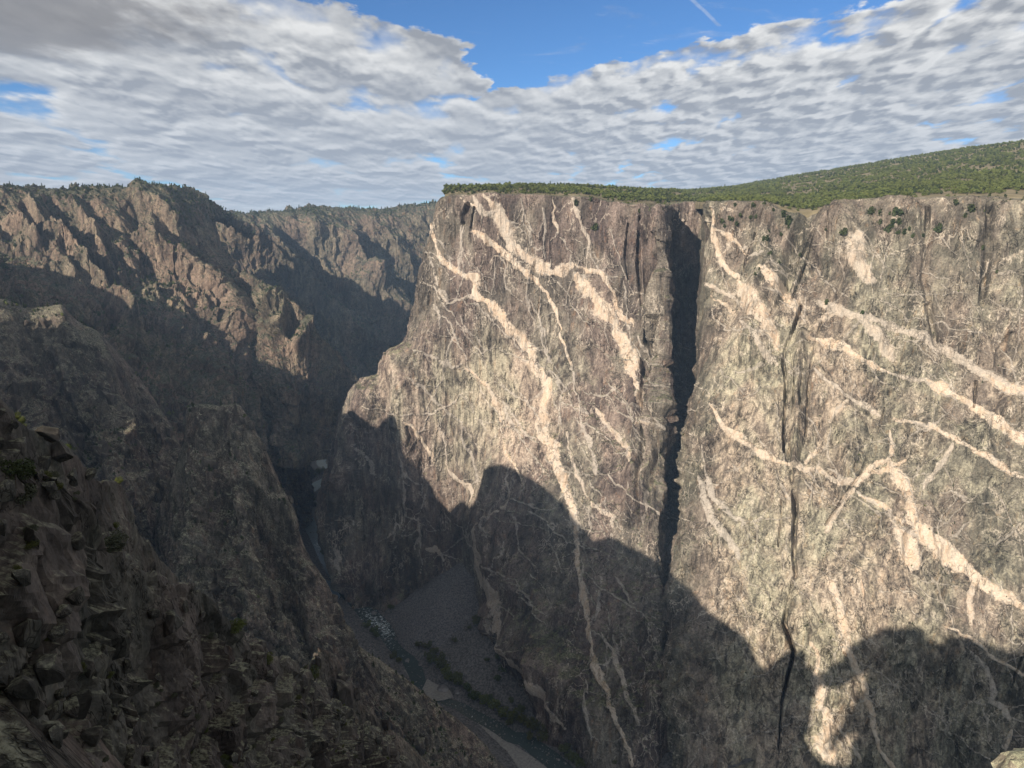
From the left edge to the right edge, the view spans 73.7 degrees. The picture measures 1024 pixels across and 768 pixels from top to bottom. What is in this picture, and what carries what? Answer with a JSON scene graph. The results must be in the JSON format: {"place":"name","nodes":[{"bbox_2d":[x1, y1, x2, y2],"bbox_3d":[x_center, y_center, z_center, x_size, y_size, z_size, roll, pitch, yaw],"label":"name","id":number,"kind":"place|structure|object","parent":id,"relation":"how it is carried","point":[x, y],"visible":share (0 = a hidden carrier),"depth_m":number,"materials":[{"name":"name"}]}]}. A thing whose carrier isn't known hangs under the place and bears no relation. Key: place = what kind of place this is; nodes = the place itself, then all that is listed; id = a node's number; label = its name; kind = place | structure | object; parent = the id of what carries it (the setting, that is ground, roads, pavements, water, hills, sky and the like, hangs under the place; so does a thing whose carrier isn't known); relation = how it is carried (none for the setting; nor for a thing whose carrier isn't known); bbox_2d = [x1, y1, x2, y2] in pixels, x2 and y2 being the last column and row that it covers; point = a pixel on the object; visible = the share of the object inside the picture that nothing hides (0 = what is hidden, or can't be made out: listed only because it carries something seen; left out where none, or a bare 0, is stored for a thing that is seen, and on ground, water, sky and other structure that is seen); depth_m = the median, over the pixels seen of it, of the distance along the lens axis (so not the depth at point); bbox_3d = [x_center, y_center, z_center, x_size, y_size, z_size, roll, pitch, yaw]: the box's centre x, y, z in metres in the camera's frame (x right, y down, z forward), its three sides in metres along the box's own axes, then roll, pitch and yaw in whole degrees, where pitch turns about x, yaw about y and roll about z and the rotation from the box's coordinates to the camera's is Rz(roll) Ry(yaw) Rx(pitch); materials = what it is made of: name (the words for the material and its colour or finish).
{"place":"outdoors","nodes":[
{"label":"outdoors","id":0,"kind":"place"},
{"bbox_2d":[0,690,124,767],"bbox_3d":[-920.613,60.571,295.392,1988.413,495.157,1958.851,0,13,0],"label":"canyon rim","id":1,"kind":"object","parent":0,"point":[25,742],"visible":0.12,"depth_m":36.08,"materials":[{"name":"grey stone"}]},
{"bbox_2d":[0,462,411,767],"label":"outcrop","id":2,"kind":"object","parent":1,"relation":"on","point":[74,591],"visible":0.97,"depth_m":62.88,"materials":[{"name":"stone"}]},
{"bbox_2d":[0,457,36,488],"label":"dark bush","id":3,"kind":"object","parent":2,"relation":"on","point":[25,466],"visible":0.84,"depth_m":40.76,"materials":[{"name":"green plant"}]},
{"bbox_2d":[56,480,63,490],"bbox_3d":[-31.583,7.134,47.349,0.902,0.781,0.930,6,15,25],"label":"grass tuft","id":4,"kind":"object","parent":2,"relation":"on","point":[59,486],"visible":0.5,"depth_m":47.32,"materials":[{"name":"green plant"}]},
{"bbox_2d":[267,651,273,664],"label":"grass tuft","id":5,"kind":"object","parent":2,"relation":"on","point":[270,659],"visible":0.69,"depth_m":98.18,"materials":[{"name":"green plant"}]},
{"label":"rim ledge","id":6,"kind":"structure","parent":1,"relation":"on","visible":0},
{"bbox_2d":[991,748,1023,767],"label":"boulder","id":7,"kind":"object","parent":6,"relation":"on","point":[1014,758],"visible":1,"depth_m":2.47,"materials":[{"name":"beige stone"}]},
{"bbox_2d":[0,399,177,585],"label":"outcrop","id":8,"kind":"object","parent":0,"point":[44,448],"visible":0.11,"depth_m":96.00,"materials":[{"name":"stone"}]},
{"bbox_2d":[0,299,180,554],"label":"shaded slope","id":9,"kind":"structure","parent":0,"point":[67,372],"depth_m":802.14,"materials":[{"name":"stone"}]},
{"bbox_2d":[0,179,315,528],"bbox_3d":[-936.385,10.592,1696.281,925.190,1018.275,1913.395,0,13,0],"label":"canyon side","id":10,"kind":"object","parent":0,"point":[75,275],"visible":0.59,"depth_m":1376.61,"materials":[{"name":"stone"}]},
{"bbox_2d":[234,268,356,467],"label":"side spur","id":11,"kind":"structure","parent":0,"point":[288,413],"depth_m":1402.29,"materials":[{"name":"stone"}]},
{"bbox_2d":[299,459,329,580],"bbox_3d":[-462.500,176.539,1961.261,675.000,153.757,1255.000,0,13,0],"label":"river","id":12,"kind":"structure","parent":0,"point":[309,546],"depth_m":1518.32,"materials":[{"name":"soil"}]},
{"bbox_2d":[308,480,577,765],"bbox_3d":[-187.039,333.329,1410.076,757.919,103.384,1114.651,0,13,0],"label":"rubble","id":13,"kind":"object","parent":12,"relation":"on","point":[378,646],"visible":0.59,"depth_m":1127.12,"materials":[{"name":"grey stone"}]},
{"bbox_2d":[215,200,435,380],"bbox_3d":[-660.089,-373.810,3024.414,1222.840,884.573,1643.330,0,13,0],"label":"ridge","id":14,"kind":"structure","parent":0,"point":[264,253],"depth_m":2575.57,"materials":[{"name":"stone"}]},
{"bbox_2d":[152,403,503,767],"bbox_3d":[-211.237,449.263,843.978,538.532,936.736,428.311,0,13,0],"label":"pinnacle spur","id":15,"kind":"structure","parent":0,"point":[295,612],"depth_m":638.51,"materials":[{"name":"stone"}]},
{"bbox_2d":[305,647,433,767],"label":"crag","id":16,"kind":"structure","parent":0,"point":[333,676],"depth_m":276.80,"materials":[{"name":"stone"}]},
{"bbox_2d":[387,562,478,651],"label":"talus slope","id":17,"kind":"structure","parent":0,"point":[455,589],"depth_m":1187.68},
{"bbox_2d":[415,641,422,645],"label":"riverside tree","id":18,"kind":"object","parent":17,"relation":"on","point":[418,643],"visible":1,"depth_m":1137.57,"materials":[{"name":"green plant"}]},
{"bbox_2d":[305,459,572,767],"bbox_3d":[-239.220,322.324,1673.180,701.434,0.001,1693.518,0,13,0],"label":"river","id":19,"kind":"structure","parent":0,"point":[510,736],"depth_m":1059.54,"materials":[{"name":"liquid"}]},
{"bbox_2d":[315,192,698,767],"bbox_3d":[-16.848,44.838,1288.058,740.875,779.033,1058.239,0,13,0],"label":"painted cliff","id":20,"kind":"structure","parent":0,"point":[505,283],"depth_m":1114.15,"materials":[{"name":"beige stone"}]},
{"bbox_2d":[590,223,597,229],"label":"juniper tree","id":21,"kind":"object","parent":20,"relation":"on","point":[595,225],"visible":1,"depth_m":1106.59,"materials":[{"name":"green plant"}]},
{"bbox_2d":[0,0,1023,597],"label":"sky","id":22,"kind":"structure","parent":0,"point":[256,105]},
{"bbox_2d":[337,596,754,767],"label":"river bank","id":23,"kind":"structure","parent":0,"point":[481,651],"depth_m":1060.13,"materials":[{"name":"soil"}]},
{"bbox_2d":[361,620,371,627],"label":"riverside tree","id":24,"kind":"object","parent":23,"relation":"on","point":[368,623],"visible":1,"depth_m":1207.44,"materials":[{"name":"green plant"}]},
{"bbox_2d":[369,625,378,632],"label":"riverside tree","id":25,"kind":"object","parent":23,"relation":"on","point":[372,630],"visible":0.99,"depth_m":1187.98,"materials":[{"name":"green plant"}]},
{"bbox_2d":[373,631,379,638],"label":"riverside tree","id":26,"kind":"object","parent":23,"relation":"on","point":[376,634],"visible":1,"depth_m":1171.54,"materials":[{"name":"green plant"}]},
{"bbox_2d":[390,650,396,658],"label":"riverside tree","id":27,"kind":"object","parent":23,"relation":"on","point":[394,653],"visible":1,"depth_m":1122.24,"materials":[{"name":"green plant"}]},
{"bbox_2d":[423,640,431,647],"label":"riverside tree","id":28,"kind":"object","parent":23,"relation":"on","point":[428,644],"visible":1,"depth_m":1135.00,"materials":[{"name":"green plant"}]},
{"bbox_2d":[429,647,438,654],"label":"riverside tree","id":29,"kind":"object","parent":23,"relation":"on","point":[433,650],"visible":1,"depth_m":1116.72,"materials":[{"name":"green plant"}]},
{"bbox_2d":[422,679,452,700],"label":"sandbar","id":30,"kind":"structure","parent":23,"relation":"on","point":[429,688],"depth_m":1041.93,"materials":[{"name":"grey sand"}]},
{"bbox_2d":[437,684,448,691],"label":"boulder","id":31,"kind":"object","parent":30,"relation":"on","point":[443,688],"visible":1,"depth_m":1047.26,"materials":[{"name":"grey stone"}]},
{"bbox_2d":[434,656,446,668],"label":"riverside tree","id":32,"kind":"object","parent":23,"relation":"on","point":[439,661],"visible":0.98,"depth_m":1082.56,"materials":[{"name":"green plant"}]},
{"bbox_2d":[440,663,450,673],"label":"riverside tree","id":33,"kind":"object","parent":23,"relation":"on","point":[445,669],"visible":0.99,"depth_m":1060.70,"materials":[{"name":"green plant"}]},
{"bbox_2d":[443,671,456,681],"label":"riverside tree","id":34,"kind":"object","parent":23,"relation":"on","point":[448,676],"visible":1,"depth_m":1052.52,"materials":[{"name":"green plant"}]},
{"bbox_2d":[452,671,462,677],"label":"riverside tree","id":35,"kind":"object","parent":23,"relation":"on","point":[458,674],"visible":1,"depth_m":1057.03,"materials":[{"name":"green plant"}]},
{"bbox_2d":[453,676,463,685],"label":"riverside tree","id":36,"kind":"object","parent":23,"relation":"on","point":[458,679],"visible":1,"depth_m":1043.90,"materials":[{"name":"green plant"}]},
{"bbox_2d":[463,683,471,692],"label":"riverside tree","id":37,"kind":"object","parent":23,"relation":"on","point":[467,686],"visible":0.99,"depth_m":1029.97,"materials":[{"name":"green plant"}]},
{"bbox_2d":[467,689,480,700],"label":"riverside tree","id":38,"kind":"object","parent":23,"relation":"on","point":[474,695],"visible":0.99,"depth_m":1017.40,"materials":[{"name":"green plant"}]},
{"bbox_2d":[472,614,480,624],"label":"scree bush","id":39,"kind":"object","parent":23,"relation":"on","point":[476,620],"visible":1,"depth_m":1140.10,"materials":[{"name":"green plant"}]},
{"bbox_2d":[478,694,489,704],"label":"riverside tree","id":40,"kind":"object","parent":23,"relation":"on","point":[484,699],"visible":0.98,"depth_m":1008.44,"materials":[{"name":"green plant"}]},
{"bbox_2d":[488,698,499,710],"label":"riverside tree","id":41,"kind":"object","parent":23,"relation":"on","point":[494,703],"visible":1,"depth_m":996.72,"materials":[{"name":"green plant"}]},
{"bbox_2d":[493,675,501,680],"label":"riverside tree","id":42,"kind":"object","parent":23,"relation":"on","point":[496,677],"visible":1,"depth_m":1038.82,"materials":[{"name":"green plant"}]},
{"bbox_2d":[497,706,508,716],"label":"riverside tree","id":43,"kind":"object","parent":23,"relation":"on","point":[502,712],"visible":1,"depth_m":984.51,"materials":[{"name":"green plant"}]},
{"bbox_2d":[505,716,514,724],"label":"riverside tree","id":44,"kind":"object","parent":23,"relation":"on","point":[508,721],"visible":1,"depth_m":970.47,"materials":[{"name":"green plant"}]},
{"bbox_2d":[506,707,518,720],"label":"riverside tree","id":45,"kind":"object","parent":23,"relation":"on","point":[512,714],"visible":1,"depth_m":975.30,"materials":[{"name":"green plant"}]},
{"bbox_2d":[479,724,546,767],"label":"sandbar","id":46,"kind":"structure","parent":23,"relation":"on","point":[519,756],"depth_m":921.00,"materials":[{"name":"grey sand"}]},
{"bbox_2d":[517,703,525,712],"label":"riverside tree","id":47,"kind":"object","parent":23,"relation":"on","point":[522,708],"visible":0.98,"depth_m":985.53,"materials":[{"name":"green plant"}]},
{"bbox_2d":[517,713,528,725],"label":"riverside tree","id":48,"kind":"object","parent":23,"relation":"on","point":[522,718],"visible":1,"depth_m":966.39,"materials":[{"name":"green plant"}]},
{"bbox_2d":[526,730,533,739],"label":"riverside tree","id":49,"kind":"object","parent":23,"relation":"on","point":[529,736],"visible":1,"depth_m":945.30,"materials":[{"name":"green plant"}]},
{"bbox_2d":[525,716,540,730],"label":"riverside tree","id":50,"kind":"object","parent":23,"relation":"on","point":[532,724],"visible":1,"depth_m":959.58,"materials":[{"name":"green plant"}]},
{"bbox_2d":[535,731,549,741],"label":"riverside tree","id":51,"kind":"object","parent":23,"relation":"on","point":[545,735],"visible":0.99,"depth_m":940.97,"materials":[{"name":"green plant"}]},
{"bbox_2d":[558,743,570,752],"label":"riverside tree","id":52,"kind":"object","parent":23,"relation":"on","point":[563,748],"visible":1,"depth_m":918.57,"materials":[{"name":"green plant"}]},
{"bbox_2d":[564,748,578,761],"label":"riverside tree","id":53,"kind":"object","parent":23,"relation":"on","point":[571,756],"visible":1,"depth_m":906.41,"materials":[{"name":"green plant"}]},
{"bbox_2d":[574,757,584,766],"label":"riverside tree","id":54,"kind":"object","parent":23,"relation":"on","point":[579,761],"visible":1,"depth_m":895.92,"materials":[{"name":"green plant"}]},
{"bbox_2d":[444,142,1023,217],"bbox_3d":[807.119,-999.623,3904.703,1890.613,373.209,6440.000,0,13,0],"label":"plateau","id":55,"kind":"structure","parent":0,"point":[809,212],"depth_m":1190.30,"materials":[{"name":"plant"}]},
{"bbox_2d":[659,195,1023,767],"bbox_3d":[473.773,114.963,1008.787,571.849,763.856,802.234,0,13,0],"label":"veined cliff","id":56,"kind":"structure","parent":0,"point":[803,503],"depth_m":853.61,"materials":[{"name":"beige stone"}]},
{"bbox_2d":[781,209,785,217],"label":"juniper tree","id":57,"kind":"object","parent":56,"relation":"on","point":[783,214],"visible":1,"depth_m":982.99,"materials":[{"name":"green plant"}]},
{"bbox_2d":[784,215,793,224],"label":"juniper tree","id":58,"kind":"object","parent":56,"relation":"on","point":[788,220],"visible":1,"depth_m":976.21,"materials":[{"name":"green plant"}]},
{"bbox_2d":[839,227,847,237],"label":"juniper tree","id":59,"kind":"object","parent":56,"relation":"on","point":[843,231],"visible":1,"depth_m":914.54,"materials":[{"name":"green plant"}]},
{"bbox_2d":[866,206,875,214],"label":"juniper tree","id":60,"kind":"object","parent":56,"relation":"on","point":[870,210],"visible":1,"depth_m":918.49,"materials":[{"name":"green plant"}]},
{"bbox_2d":[883,224,891,232],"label":"juniper tree","id":61,"kind":"object","parent":56,"relation":"on","point":[886,228],"visible":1,"depth_m":908.20,"materials":[{"name":"green plant"}]},
{"bbox_2d":[887,206,897,216],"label":"juniper tree","id":62,"kind":"object","parent":56,"relation":"on","point":[894,210],"visible":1,"depth_m":901.69,"materials":[{"name":"green plant"}]},
{"bbox_2d":[896,217,902,224],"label":"juniper tree","id":63,"kind":"object","parent":56,"relation":"on","point":[898,222],"visible":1,"depth_m":897.92,"materials":[{"name":"green plant"}]},
{"bbox_2d":[896,208,904,215],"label":"juniper tree","id":64,"kind":"object","parent":56,"relation":"on","point":[901,212],"visible":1,"depth_m":897.04,"materials":[{"name":"green plant"}]},
{"bbox_2d":[933,223,942,232],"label":"juniper tree","id":65,"kind":"object","parent":56,"relation":"on","point":[938,229],"visible":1,"depth_m":880.17,"materials":[{"name":"green plant"}]},
{"bbox_2d":[967,204,976,212],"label":"juniper tree","id":66,"kind":"object","parent":56,"relation":"on","point":[971,207],"visible":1,"depth_m":859.03,"materials":[{"name":"green plant"}]}
]}

